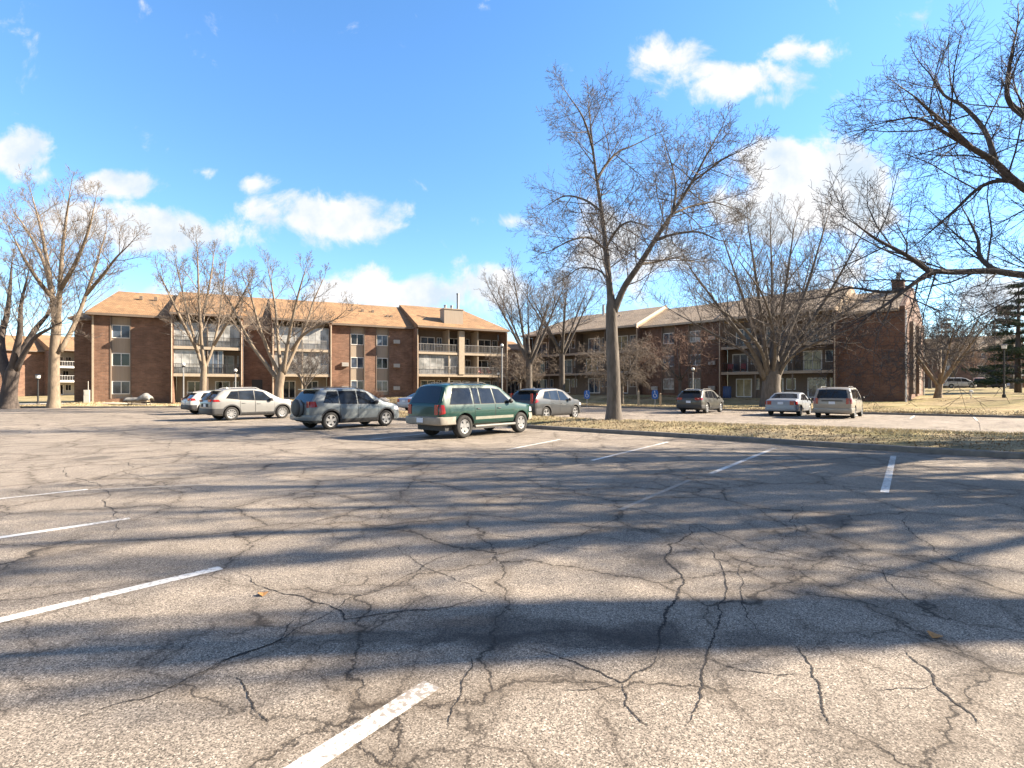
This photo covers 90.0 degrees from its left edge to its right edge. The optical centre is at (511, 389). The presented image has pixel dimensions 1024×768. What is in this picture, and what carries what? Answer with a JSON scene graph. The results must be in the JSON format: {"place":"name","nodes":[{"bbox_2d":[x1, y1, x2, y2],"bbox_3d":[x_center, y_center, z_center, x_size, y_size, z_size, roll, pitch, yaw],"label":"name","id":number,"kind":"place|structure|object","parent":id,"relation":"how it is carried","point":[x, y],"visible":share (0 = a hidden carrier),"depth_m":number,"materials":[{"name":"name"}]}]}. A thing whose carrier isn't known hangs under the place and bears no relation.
{"place":"outdoors","nodes":[
{"label":"outdoors","id":0,"kind":"place"},
{"bbox_2d":[25,402,127,403],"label":"path","id":1,"kind":"structure","parent":0,"point":[94,403],"depth_m":48.77,"materials":[{"name":"concrete"}]},
{"bbox_2d":[0,407,1023,767],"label":"parking lot","id":2,"kind":"structure","parent":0,"point":[292,529],"depth_m":3.99,"materials":[{"name":"asphalt"}]},
{"bbox_2d":[0,489,87,498],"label":"parking line","id":3,"kind":"object","parent":2,"relation":"on","point":[44,493],"visible":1,"depth_m":7.86,"materials":[{"name":"paint"}]},
{"bbox_2d":[0,237,100,408],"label":"bare tree","id":4,"kind":"object","parent":2,"relation":"on","point":[10,369],"visible":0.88,"depth_m":43.56,"materials":[{"name":"brown plant"}]},
{"bbox_2d":[0,518,129,537],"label":"parking line","id":5,"kind":"object","parent":2,"relation":"on","point":[63,528],"visible":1,"depth_m":5.90,"materials":[{"name":"paint"}]},
{"bbox_2d":[0,566,222,622],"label":"parking line","id":6,"kind":"object","parent":2,"relation":"on","point":[78,601],"visible":1,"depth_m":3.98,"materials":[{"name":"paint"}]},
{"bbox_2d":[91,484,209,489],"bbox_3d":[-5.933,1.596,8.430,1.707,0.001,0.100,0,0,-16],"label":"parking line","id":7,"kind":"object","parent":2,"relation":"on","point":[150,486],"visible":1,"depth_m":8.43,"materials":[{"name":"paint"}]},
{"bbox_2d":[180,391,210,413],"bbox_3d":[-19.884,0.809,34.950,2.172,1.582,4.378,0,0,40],"label":"parked car","id":8,"kind":"object","parent":2,"relation":"on","point":[190,402],"visible":0.22,"depth_m":33.19,"materials":[{"name":"white paint"}]},
{"bbox_2d":[147,223,266,390],"bbox_3d":[-25.339,-5.952,42.018,7.527,15.707,11.897,0,0,-39],"label":"bare tree","id":9,"kind":"object","parent":2,"relation":"on","point":[203,362],"visible":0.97,"depth_m":42.65,"materials":[{"name":"beige plant"}]},
{"bbox_2d":[199,387,291,419],"bbox_3d":[-14.491,0.717,28.395,2.173,1.767,4.678,0,0,40],"label":"parked car","id":10,"kind":"object","parent":2,"relation":"on","point":[230,403],"visible":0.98,"depth_m":27.29,"materials":[{"name":"silver metal"}]},
{"bbox_2d":[212,245,360,398],"bbox_3d":[-17.302,-4.883,39.021,12.964,13.567,6.493,0,0,0],"label":"bare tree","id":11,"kind":"object","parent":2,"relation":"on","point":[281,368],"visible":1,"depth_m":38.82,"materials":[{"name":"beige plant"}]},
{"bbox_2d":[290,386,398,429],"bbox_3d":[-7.162,0.724,22.194,2.131,1.751,4.674,0,0,41],"label":"parked car","id":12,"kind":"object","parent":2,"relation":"on","point":[329,408],"visible":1,"depth_m":21.09,"materials":[{"name":"metal"}]},
{"bbox_2d":[285,681,438,767],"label":"parking line","id":13,"kind":"object","parent":2,"relation":"on","point":[336,745],"visible":1,"depth_m":2.41,"materials":[{"name":"paint"}]},
{"bbox_2d":[397,393,414,410],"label":"parked car","id":14,"kind":"object","parent":2,"relation":"on","point":[403,402],"visible":0.14,"depth_m":37.95,"materials":[{"name":"blue paint"}]},
{"bbox_2d":[405,382,531,437],"bbox_3d":[-1.355,0.660,18.609,2.130,1.880,5.102,0,0,41],"label":"parked car","id":15,"kind":"object","parent":2,"relation":"on","point":[461,409],"visible":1,"depth_m":17.20,"materials":[{"name":"green paint"}]},
{"bbox_2d":[500,344,503,389],"bbox_3d":[-0.967,-1.335,49.500,0.300,6.270,0.304,0,0,0],"label":"lamp post","id":16,"kind":"object","parent":2,"relation":"on","point":[501,345],"visible":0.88,"depth_m":49.45,"materials":[{"name":"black metal"}]},
{"bbox_2d":[9,418,1020,728],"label":"asphalt cracks","id":17,"kind":"object","parent":2,"relation":"on","point":[571,660],"visible":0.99,"depth_m":3.46,"materials":[{"name":"asphalt"}]},
{"bbox_2d":[20,404,1023,417],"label":"kerb","id":18,"kind":"structure","parent":2,"relation":"on","point":[962,415],"depth_m":39.02,"materials":[{"name":"concrete"}]},
{"bbox_2d":[510,387,580,416],"bbox_3d":[1.958,0.717,28.126,2.173,1.767,4.658,0,0,41],"label":"parked car","id":19,"kind":"object","parent":2,"relation":"on","point":[552,402],"visible":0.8,"depth_m":26.89,"materials":[{"name":"paint"}]},
{"bbox_2d":[584,390,589,398],"bbox_3d":[6.950,0.909,47.470,0.540,1.782,0.122,0,0,15],"label":"parking sign","id":20,"kind":"object","parent":2,"relation":"on","point":[586,394],"visible":0.98,"depth_m":47.43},
{"bbox_2d":[593,442,666,459],"bbox_3d":[3.308,1.596,13.687,0.100,0.001,5.099,0,0,36],"label":"parking line","id":21,"kind":"object","parent":2,"relation":"on","point":[628,451],"visible":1,"depth_m":13.29,"materials":[{"name":"paint"}]},
{"bbox_2d":[619,480,690,509],"bbox_3d":[2.302,1.596,7.964,0.080,0.001,2.855,0,0,37],"label":"parking line","id":22,"kind":"object","parent":2,"relation":"on","point":[650,496],"visible":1,"depth_m":7.75,"materials":[{"name":"paint"}]},
{"bbox_2d":[676,388,722,412],"bbox_3d":[13.514,0.745,36.532,2.157,1.710,4.878,0,0,40],"label":"parked car","id":23,"kind":"object","parent":2,"relation":"on","point":[706,400],"visible":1,"depth_m":35.00,"materials":[{"name":"grey paint"}]},
{"bbox_2d":[396,417,1023,458],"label":"kerb","id":24,"kind":"structure","parent":2,"relation":"on","point":[983,453],"depth_m":14.67,"materials":[{"name":"concrete"}]},
{"bbox_2d":[707,448,775,473],"bbox_3d":[5.513,1.596,11.938,0.105,0.001,5.590,0,0,39],"label":"parking line","id":25,"kind":"object","parent":2,"relation":"on","point":[730,465],"visible":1,"depth_m":11.27,"materials":[{"name":"paint"}]},
{"bbox_2d":[765,392,811,415],"bbox_3d":[17.910,0.859,33.023,2.165,1.482,4.891,0,0,41],"label":"parked car","id":26,"kind":"object","parent":2,"relation":"on","point":[798,403],"visible":1,"depth_m":31.59,"materials":[{"name":"paint"}]},
{"bbox_2d":[813,386,864,417],"bbox_3d":[19.546,0.690,30.583,2.272,1.820,5.204,0,0,41],"label":"parked car","id":27,"kind":"object","parent":2,"relation":"on","point":[836,400],"visible":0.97,"depth_m":28.79,"materials":[{"name":"beige paint"}]},
{"bbox_2d":[880,456,895,492],"bbox_3d":[7.532,1.596,10.202,0.110,0.001,5.597,0,0,38],"label":"parking line","id":28,"kind":"object","parent":2,"relation":"on","point":[886,484],"visible":1,"depth_m":9.45,"materials":[{"name":"paint"}]},
{"bbox_2d":[927,630,942,637],"bbox_3d":[2.739,1.585,3.316,0.074,0.022,0.074,0,0,10],"label":"dead leaf","id":29,"kind":"object","parent":2,"relation":"on","point":[933,635],"visible":1,"depth_m":3.31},
{"bbox_2d":[0,0,1023,344],"label":"sky","id":30,"kind":"structure","parent":0,"point":[395,143],"materials":[{"name":"blue"}]},
{"bbox_2d":[18,387,1023,415],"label":"lawn","id":31,"kind":"structure","parent":0,"point":[998,402],"depth_m":48.04,"materials":[{"name":"plant"}]},
{"bbox_2d":[0,335,73,395],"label":"apartment building","id":32,"kind":"structure","parent":31,"relation":"on","point":[35,362],"depth_m":99.67,"materials":[{"name":"brown brick"}]},
{"bbox_2d":[35,374,40,404],"bbox_3d":[-44.900,0.035,48.500,0.500,3.080,0.487,0,0,0],"label":"lamp post","id":33,"kind":"object","parent":31,"relation":"on","point":[37,376],"visible":0.98,"depth_m":48.44,"materials":[{"name":"black metal"}]},
{"bbox_2d":[0,163,151,407],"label":"bare tree","id":34,"kind":"object","parent":31,"relation":"on","point":[57,347],"visible":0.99,"depth_m":45.07,"materials":[{"name":"beige plant"}]},
{"bbox_2d":[84,381,89,402],"bbox_3d":[-41.195,0.190,49.612,0.440,2.100,0.295,0,0,-27],"label":"utility box","id":35,"kind":"object","parent":31,"relation":"on","point":[87,396],"visible":0.98,"depth_m":49.53,"materials":[{"name":"metal"}]},
{"bbox_2d":[123,393,153,405],"bbox_3d":[-34.386,0.866,47.200,2.100,1.194,1.000,0,0,-12],"label":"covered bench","id":36,"kind":"object","parent":31,"relation":"on","point":[146,396],"visible":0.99,"depth_m":46.89,"materials":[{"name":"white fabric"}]},
{"bbox_2d":[68,291,525,403],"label":"apartment building","id":37,"kind":"structure","parent":31,"relation":"on","point":[133,350],"depth_m":57.61,"materials":[{"name":"brown brick"}]},
{"bbox_2d":[112,381,129,393],"bbox_3d":[-39.121,-0.240,51.255,1.510,1.320,0.070,0,0,-27],"label":"window","id":38,"kind":"structure","parent":37,"relation":"in","point":[118,387],"depth_m":51.23,"materials":[{"name":"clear glass"}]},
{"bbox_2d":[112,353,129,365],"bbox_3d":[-39.121,-3.040,51.255,1.510,1.320,0.070,0,0,-27],"label":"window","id":39,"kind":"structure","parent":37,"relation":"in","point":[118,359],"depth_m":51.23,"materials":[{"name":"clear glass"}]},
{"bbox_2d":[112,325,129,338],"bbox_3d":[-39.121,-5.840,51.255,1.510,1.320,0.070,0,0,-27],"label":"window","id":40,"kind":"structure","parent":37,"relation":"in","point":[118,331],"depth_m":51.24,"materials":[{"name":"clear glass"}]},
{"bbox_2d":[187,381,199,393],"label":"sliding door","id":41,"kind":"structure","parent":37,"relation":"in","point":[192,386],"depth_m":54.58,"materials":[{"name":"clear glass"}]},
{"bbox_2d":[215,381,229,389],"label":"sliding door","id":42,"kind":"structure","parent":37,"relation":"in","point":[218,384],"depth_m":55.75,"materials":[{"name":"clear glass"}]},
{"bbox_2d":[223,355,233,373],"bbox_3d":[-31.188,-2.735,55.993,1.428,2.070,0.070,0,0,-27],"label":"sliding door","id":43,"kind":"structure","parent":37,"relation":"in","point":[229,369],"depth_m":56.05,"materials":[{"name":"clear glass"}]},
{"bbox_2d":[252,380,261,389],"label":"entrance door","id":44,"kind":"structure","parent":37,"relation":"in","point":[255,383],"depth_m":56.97,"materials":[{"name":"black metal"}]},
{"bbox_2d":[283,381,295,398],"bbox_3d":[-25.612,-0.035,58.834,1.375,2.070,0.070,0,0,-27],"label":"sliding door","id":45,"kind":"structure","parent":37,"relation":"in","point":[289,390],"depth_m":58.83,"materials":[{"name":"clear glass"}]},
{"bbox_2d":[306,381,317,388],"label":"sliding door","id":46,"kind":"structure","parent":37,"relation":"in","point":[312,384],"depth_m":59.98,"materials":[{"name":"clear glass"}]},
{"bbox_2d":[351,380,363,389],"bbox_3d":[-18.654,-0.490,61.683,1.530,1.320,0.070,0,0,-27],"label":"window","id":47,"kind":"structure","parent":37,"relation":"in","point":[359,384],"depth_m":61.74,"materials":[{"name":"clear glass"}]},
{"bbox_2d":[351,357,363,367],"bbox_3d":[-18.654,-3.290,61.683,1.530,1.320,0.070,0,0,-27],"label":"window","id":48,"kind":"structure","parent":37,"relation":"in","point":[356,362],"depth_m":61.70,"materials":[{"name":"clear glass"}]},
{"bbox_2d":[351,334,363,344],"bbox_3d":[-18.654,-6.090,61.683,1.530,1.320,0.070,0,0,-27],"label":"window","id":49,"kind":"structure","parent":37,"relation":"in","point":[356,339],"depth_m":61.70,"materials":[{"name":"clear glass"}]},
{"bbox_2d":[377,381,387,390],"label":"window","id":50,"kind":"structure","parent":37,"relation":"in","point":[381,385],"depth_m":63.05,"materials":[{"name":"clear glass"}]},
{"bbox_2d":[377,358,387,368],"bbox_3d":[-15.994,-3.290,63.038,1.400,1.320,0.070,0,0,-27],"label":"window","id":51,"kind":"structure","parent":37,"relation":"in","point":[382,363],"depth_m":63.05,"materials":[{"name":"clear glass"}]},
{"bbox_2d":[377,335,387,345],"bbox_3d":[-15.994,-6.090,63.038,1.400,1.320,0.070,0,0,-27],"label":"window","id":52,"kind":"structure","parent":37,"relation":"in","point":[382,340],"depth_m":63.05,"materials":[{"name":"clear glass"}]},
{"bbox_2d":[420,380,434,385],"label":"sliding door","id":53,"kind":"structure","parent":37,"relation":"in","point":[422,382],"depth_m":66.18,"materials":[{"name":"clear glass"}]},
{"bbox_2d":[420,337,434,351],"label":"sliding door","id":54,"kind":"structure","parent":37,"relation":"in","point":[430,341],"depth_m":66.36,"materials":[{"name":"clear glass"}]},
{"bbox_2d":[449,338,457,352],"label":"sliding door","id":55,"kind":"structure","parent":37,"relation":"in","point":[453,341],"depth_m":67.93,"materials":[{"name":"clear glass"}]},
{"bbox_2d":[478,360,487,374],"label":"sliding door","id":56,"kind":"structure","parent":37,"relation":"in","point":[481,363],"depth_m":69.90,"materials":[{"name":"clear glass"}]},
{"bbox_2d":[478,339,490,353],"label":"sliding door","id":57,"kind":"structure","parent":37,"relation":"in","point":[485,343],"depth_m":69.95,"materials":[{"name":"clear glass"}]},
{"bbox_2d":[508,381,518,393],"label":"entrance window","id":58,"kind":"structure","parent":37,"relation":"in","point":[514,386],"depth_m":75.69,"materials":[{"name":"black glass"}]},
{"bbox_2d":[281,344,331,388],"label":"tree","id":59,"kind":"object","parent":31,"relation":"on","point":[297,372],"visible":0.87,"depth_m":53.76,"materials":[{"name":"brown plant"}]},
{"bbox_2d":[366,387,383,397],"bbox_3d":[-15.724,0.612,58.172,3.262,1.839,3.841,0,0,0],"label":"bare shrub","id":60,"kind":"object","parent":31,"relation":"on","point":[375,394],"visible":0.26,"depth_m":58.35,"materials":[{"name":"plant"}]},
{"bbox_2d":[484,347,560,389],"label":"tree","id":61,"kind":"object","parent":31,"relation":"on","point":[520,378],"visible":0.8,"depth_m":56.98,"materials":[{"name":"brown plant"}]},
{"bbox_2d":[474,247,582,388],"bbox_3d":[2.133,-6.575,56.074,10.974,16.646,9.765,0,0,35],"label":"bare tree","id":62,"kind":"object","parent":31,"relation":"on","point":[539,333],"visible":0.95,"depth_m":55.56,"materials":[{"name":"brown plant"}]},
{"bbox_2d":[507,265,614,390],"bbox_3d":[5.401,-7.043,60.050,12.788,16.851,10.661,0,0,0],"label":"bare tree","id":63,"kind":"object","parent":31,"relation":"on","point":[563,350],"visible":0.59,"depth_m":60.67,"materials":[{"name":"brown plant"}]},
{"bbox_2d":[574,332,671,403],"bbox_3d":[10.579,-2.125,51.296,9.573,7.679,9.803,0,0,-30],"label":"tree","id":64,"kind":"object","parent":31,"relation":"on","point":[623,377],"visible":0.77,"depth_m":50.32,"materials":[{"name":"brown plant"}]},
{"bbox_2d":[289,394,1023,415],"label":"fallen leaves","id":65,"kind":"object","parent":31,"relation":"on","point":[764,409],"visible":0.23,"depth_m":44.56,"materials":[{"name":"brown plant"}]},
{"bbox_2d":[632,326,717,394],"bbox_3d":[17.359,-2.682,53.744,9.468,7.992,9.178,0,0,0],"label":"tree","id":66,"kind":"object","parent":31,"relation":"on","point":[679,378],"visible":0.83,"depth_m":53.27,"materials":[{"name":"brown plant"}]},
{"bbox_2d":[520,272,923,401],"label":"apartment building","id":67,"kind":"structure","parent":31,"relation":"on","point":[659,322],"depth_m":58.15,"materials":[{"name":"brick"}]},
{"bbox_2d":[535,361,544,372],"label":"sliding door","id":68,"kind":"structure","parent":67,"relation":"in","point":[541,364],"depth_m":77.84,"materials":[{"name":"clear glass"}]},
{"bbox_2d":[537,379,546,387],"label":"sliding door","id":69,"kind":"structure","parent":67,"relation":"in","point":[543,384],"depth_m":77.71,"materials":[{"name":"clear glass"}]},
{"bbox_2d":[537,342,546,354],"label":"sliding door","id":70,"kind":"structure","parent":67,"relation":"in","point":[543,344],"depth_m":77.62,"materials":[{"name":"clear glass"}]},
{"bbox_2d":[565,379,569,392],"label":"sliding door","id":71,"kind":"structure","parent":67,"relation":"in","point":[567,381],"depth_m":74.44,"materials":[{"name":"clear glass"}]},
{"bbox_2d":[565,359,571,373],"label":"sliding door","id":72,"kind":"structure","parent":67,"relation":"in","point":[567,362],"depth_m":74.31,"materials":[{"name":"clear glass"}]},
{"bbox_2d":[586,358,597,372],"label":"sliding door","id":73,"kind":"structure","parent":67,"relation":"in","point":[596,368],"depth_m":71.56,"materials":[{"name":"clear glass"}]},
{"bbox_2d":[588,378,599,392],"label":"sliding door","id":74,"kind":"structure","parent":67,"relation":"in","point":[595,389],"depth_m":71.29,"materials":[{"name":"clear glass"}]},
{"bbox_2d":[588,338,599,351],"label":"sliding door","id":75,"kind":"structure","parent":67,"relation":"in","point":[597,339],"depth_m":71.21,"materials":[{"name":"clear glass"}]},
{"bbox_2d":[618,335,627,349],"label":"sliding door","id":76,"kind":"structure","parent":67,"relation":"in","point":[620,338],"depth_m":68.15,"materials":[{"name":"beige glass"}]},
{"bbox_2d":[663,379,673,388],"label":"window","id":77,"kind":"structure","parent":67,"relation":"in","point":[671,386],"depth_m":62.98,"materials":[{"name":"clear glass"}]},
{"bbox_2d":[663,356,673,366],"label":"window","id":78,"kind":"structure","parent":67,"relation":"in","point":[668,356],"depth_m":62.89,"materials":[{"name":"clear glass"}]},
{"bbox_2d":[663,333,673,343],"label":"window","id":79,"kind":"structure","parent":67,"relation":"in","point":[671,341],"depth_m":62.98,"materials":[{"name":"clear glass"}]},
{"bbox_2d":[690,378,699,388],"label":"window","id":80,"kind":"structure","parent":67,"relation":"in","point":[697,385],"depth_m":60.54,"materials":[{"name":"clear glass"}]},
{"bbox_2d":[690,354,699,365],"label":"window","id":81,"kind":"structure","parent":67,"relation":"in","point":[696,360],"depth_m":60.54,"materials":[{"name":"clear glass"}]},
{"bbox_2d":[690,331,699,341],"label":"window","id":82,"kind":"structure","parent":67,"relation":"in","point":[693,333],"depth_m":60.71,"materials":[{"name":"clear glass"}]},
{"bbox_2d":[732,354,747,371],"bbox_3d":[25.725,-3.035,57.691,1.733,2.070,0.070,0,0,44],"label":"sliding door","id":83,"kind":"structure","parent":67,"relation":"in","point":[737,359],"depth_m":57.77,"materials":[{"name":"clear glass"}]},
{"bbox_2d":[736,328,750,345],"bbox_3d":[26.016,-5.835,57.416,1.733,2.070,0.070,0,0,44],"label":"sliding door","id":84,"kind":"structure","parent":67,"relation":"in","point":[744,333],"depth_m":57.52,"materials":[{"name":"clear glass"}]},
{"bbox_2d":[736,379,751,396],"bbox_3d":[26.016,-0.235,57.416,1.733,2.070,0.070,0,0,44],"label":"sliding door","id":85,"kind":"structure","parent":67,"relation":"in","point":[743,386],"depth_m":57.40,"materials":[{"name":"beige glass"}]},
{"bbox_2d":[786,378,795,389],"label":"window","id":86,"kind":"structure","parent":67,"relation":"in","point":[788,380],"depth_m":54.16,"materials":[{"name":"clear glass"}]},
{"bbox_2d":[803,350,821,369],"bbox_3d":[30.960,-3.035,52.727,1.733,2.070,0.070,0,0,44],"label":"sliding door","id":87,"kind":"structure","parent":67,"relation":"in","point":[807,364],"depth_m":52.67,"materials":[{"name":"grey glass"}]},
{"bbox_2d":[807,377,826,397],"bbox_3d":[31.250,-0.235,52.452,1.733,2.070,0.070,0,0,44],"label":"sliding door","id":88,"kind":"structure","parent":67,"relation":"in","point":[809,394],"depth_m":52.67,"materials":[{"name":"grey glass"}]},
{"bbox_2d":[807,322,826,341],"bbox_3d":[31.250,-5.835,52.452,1.733,2.070,0.070,0,0,44],"label":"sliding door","id":89,"kind":"structure","parent":67,"relation":"in","point":[823,322],"depth_m":52.35,"materials":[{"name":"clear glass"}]},
{"bbox_2d":[825,350,832,361],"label":"window","id":90,"kind":"structure","parent":67,"relation":"in","point":[826,355],"depth_m":51.74,"materials":[{"name":"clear glass"}]},
{"bbox_2d":[723,386,730,397],"bbox_3d":[21.920,0.208,52.200,0.840,1.220,0.840,0,0,0],"label":"rubbish barrel","id":91,"kind":"object","parent":31,"relation":"on","point":[726,391],"visible":1,"depth_m":51.85,"materials":[{"name":"blue plastic"}]},
{"bbox_2d":[649,189,908,406],"bbox_3d":[22.675,-8.307,42.599,25.884,20.181,14.673,0,0,-13],"label":"bare tree","id":92,"kind":"object","parent":31,"relation":"on","point":[771,366],"visible":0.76,"depth_m":42.34,"materials":[{"name":"brown plant"}]},
{"bbox_2d":[923,316,976,388],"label":"bare tree","id":93,"kind":"object","parent":31,"relation":"on","point":[930,380],"visible":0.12,"depth_m":94.84,"materials":[{"name":"brown plant"}]},
{"bbox_2d":[878,281,1022,397],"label":"bare tree","id":94,"kind":"object","parent":31,"relation":"on","point":[940,380],"visible":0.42,"depth_m":48.73,"materials":[{"name":"beige plant"}]},
{"bbox_2d":[926,324,979,387],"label":"bare tree","id":95,"kind":"object","parent":31,"relation":"on","point":[952,374],"visible":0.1,"depth_m":103.38,"materials":[{"name":"brown plant"}]},
{"bbox_2d":[943,378,976,387],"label":"parked car","id":96,"kind":"object","parent":31,"relation":"on","point":[963,382],"visible":0.83,"depth_m":87.17,"materials":[{"name":"white paint"}]},
{"bbox_2d":[944,340,1000,387],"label":"bare tree","id":97,"kind":"object","parent":31,"relation":"on","point":[975,359],"visible":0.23,"depth_m":107.12,"materials":[{"name":"brown plant"}]},
{"bbox_2d":[924,335,1023,387],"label":"apartment building","id":98,"kind":"structure","parent":31,"relation":"on","point":[960,373],"depth_m":119.42,"materials":[{"name":"brown brick"}]},
{"bbox_2d":[972,378,986,387],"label":"parked car","id":99,"kind":"object","parent":31,"relation":"on","point":[976,379],"visible":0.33,"depth_m":88.35,"materials":[{"name":"orange paint"}]},
{"bbox_2d":[961,283,1023,392],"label":"pine tree","id":100,"kind":"object","parent":31,"relation":"on","point":[1018,341],"visible":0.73,"depth_m":62.12,"materials":[{"name":"green plant"}]},
{"bbox_2d":[973,325,1023,388],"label":"bare tree","id":101,"kind":"object","parent":31,"relation":"on","point":[1012,376],"visible":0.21,"depth_m":82.28,"materials":[{"name":"brown plant"}]},
{"bbox_2d":[991,383,1009,387],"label":"parked car","id":102,"kind":"object","parent":31,"relation":"on","point":[1001,385],"visible":0.41,"depth_m":91.01,"materials":[{"name":"blue paint"}]},
{"bbox_2d":[1001,344,1006,397],"bbox_3d":[41.801,-1.517,43.500,0.500,4.780,0.487,0,0,0],"label":"lamp post","id":103,"kind":"object","parent":31,"relation":"on","point":[1003,347],"visible":0.96,"depth_m":43.44,"materials":[{"name":"black metal"}]},
{"bbox_2d":[652,390,657,398],"bbox_3d":[12.421,0.830,44.470,0.540,1.678,0.122,0,0,15],"label":"parking sign","id":104,"kind":"object","parent":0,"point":[654,394],"visible":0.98,"depth_m":44.43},
{"bbox_2d":[399,412,1023,451],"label":"island","id":105,"kind":"structure","parent":0,"point":[1010,447],"depth_m":15.46,"materials":[{"name":"plant"}]},
{"bbox_2d":[506,59,779,420],"bbox_3d":[5.606,-5.955,22.342,11.838,15.312,11.068,0,0,0],"label":"bare tree","id":106,"kind":"object","parent":105,"relation":"on","point":[613,407],"visible":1,"depth_m":21.55,"materials":[{"name":"brown plant"}]},
{"bbox_2d":[399,410,1023,447],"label":"dry grass","id":107,"kind":"structure","parent":105,"relation":"on","point":[863,429],"depth_m":17.48,"materials":[{"name":"plant"}]},
{"bbox_2d":[399,411,1023,450],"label":"fallen leaves","id":108,"kind":"object","parent":105,"relation":"on","point":[810,432],"visible":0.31,"depth_m":15.95,"materials":[{"name":"brown plant"}]},
{"bbox_2d":[754,0,1023,426],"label":"bare tree","id":109,"kind":"object","parent":105,"relation":"on","point":[1003,171],"visible":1,"depth_m":12.65,"materials":[{"name":"brown plant"}]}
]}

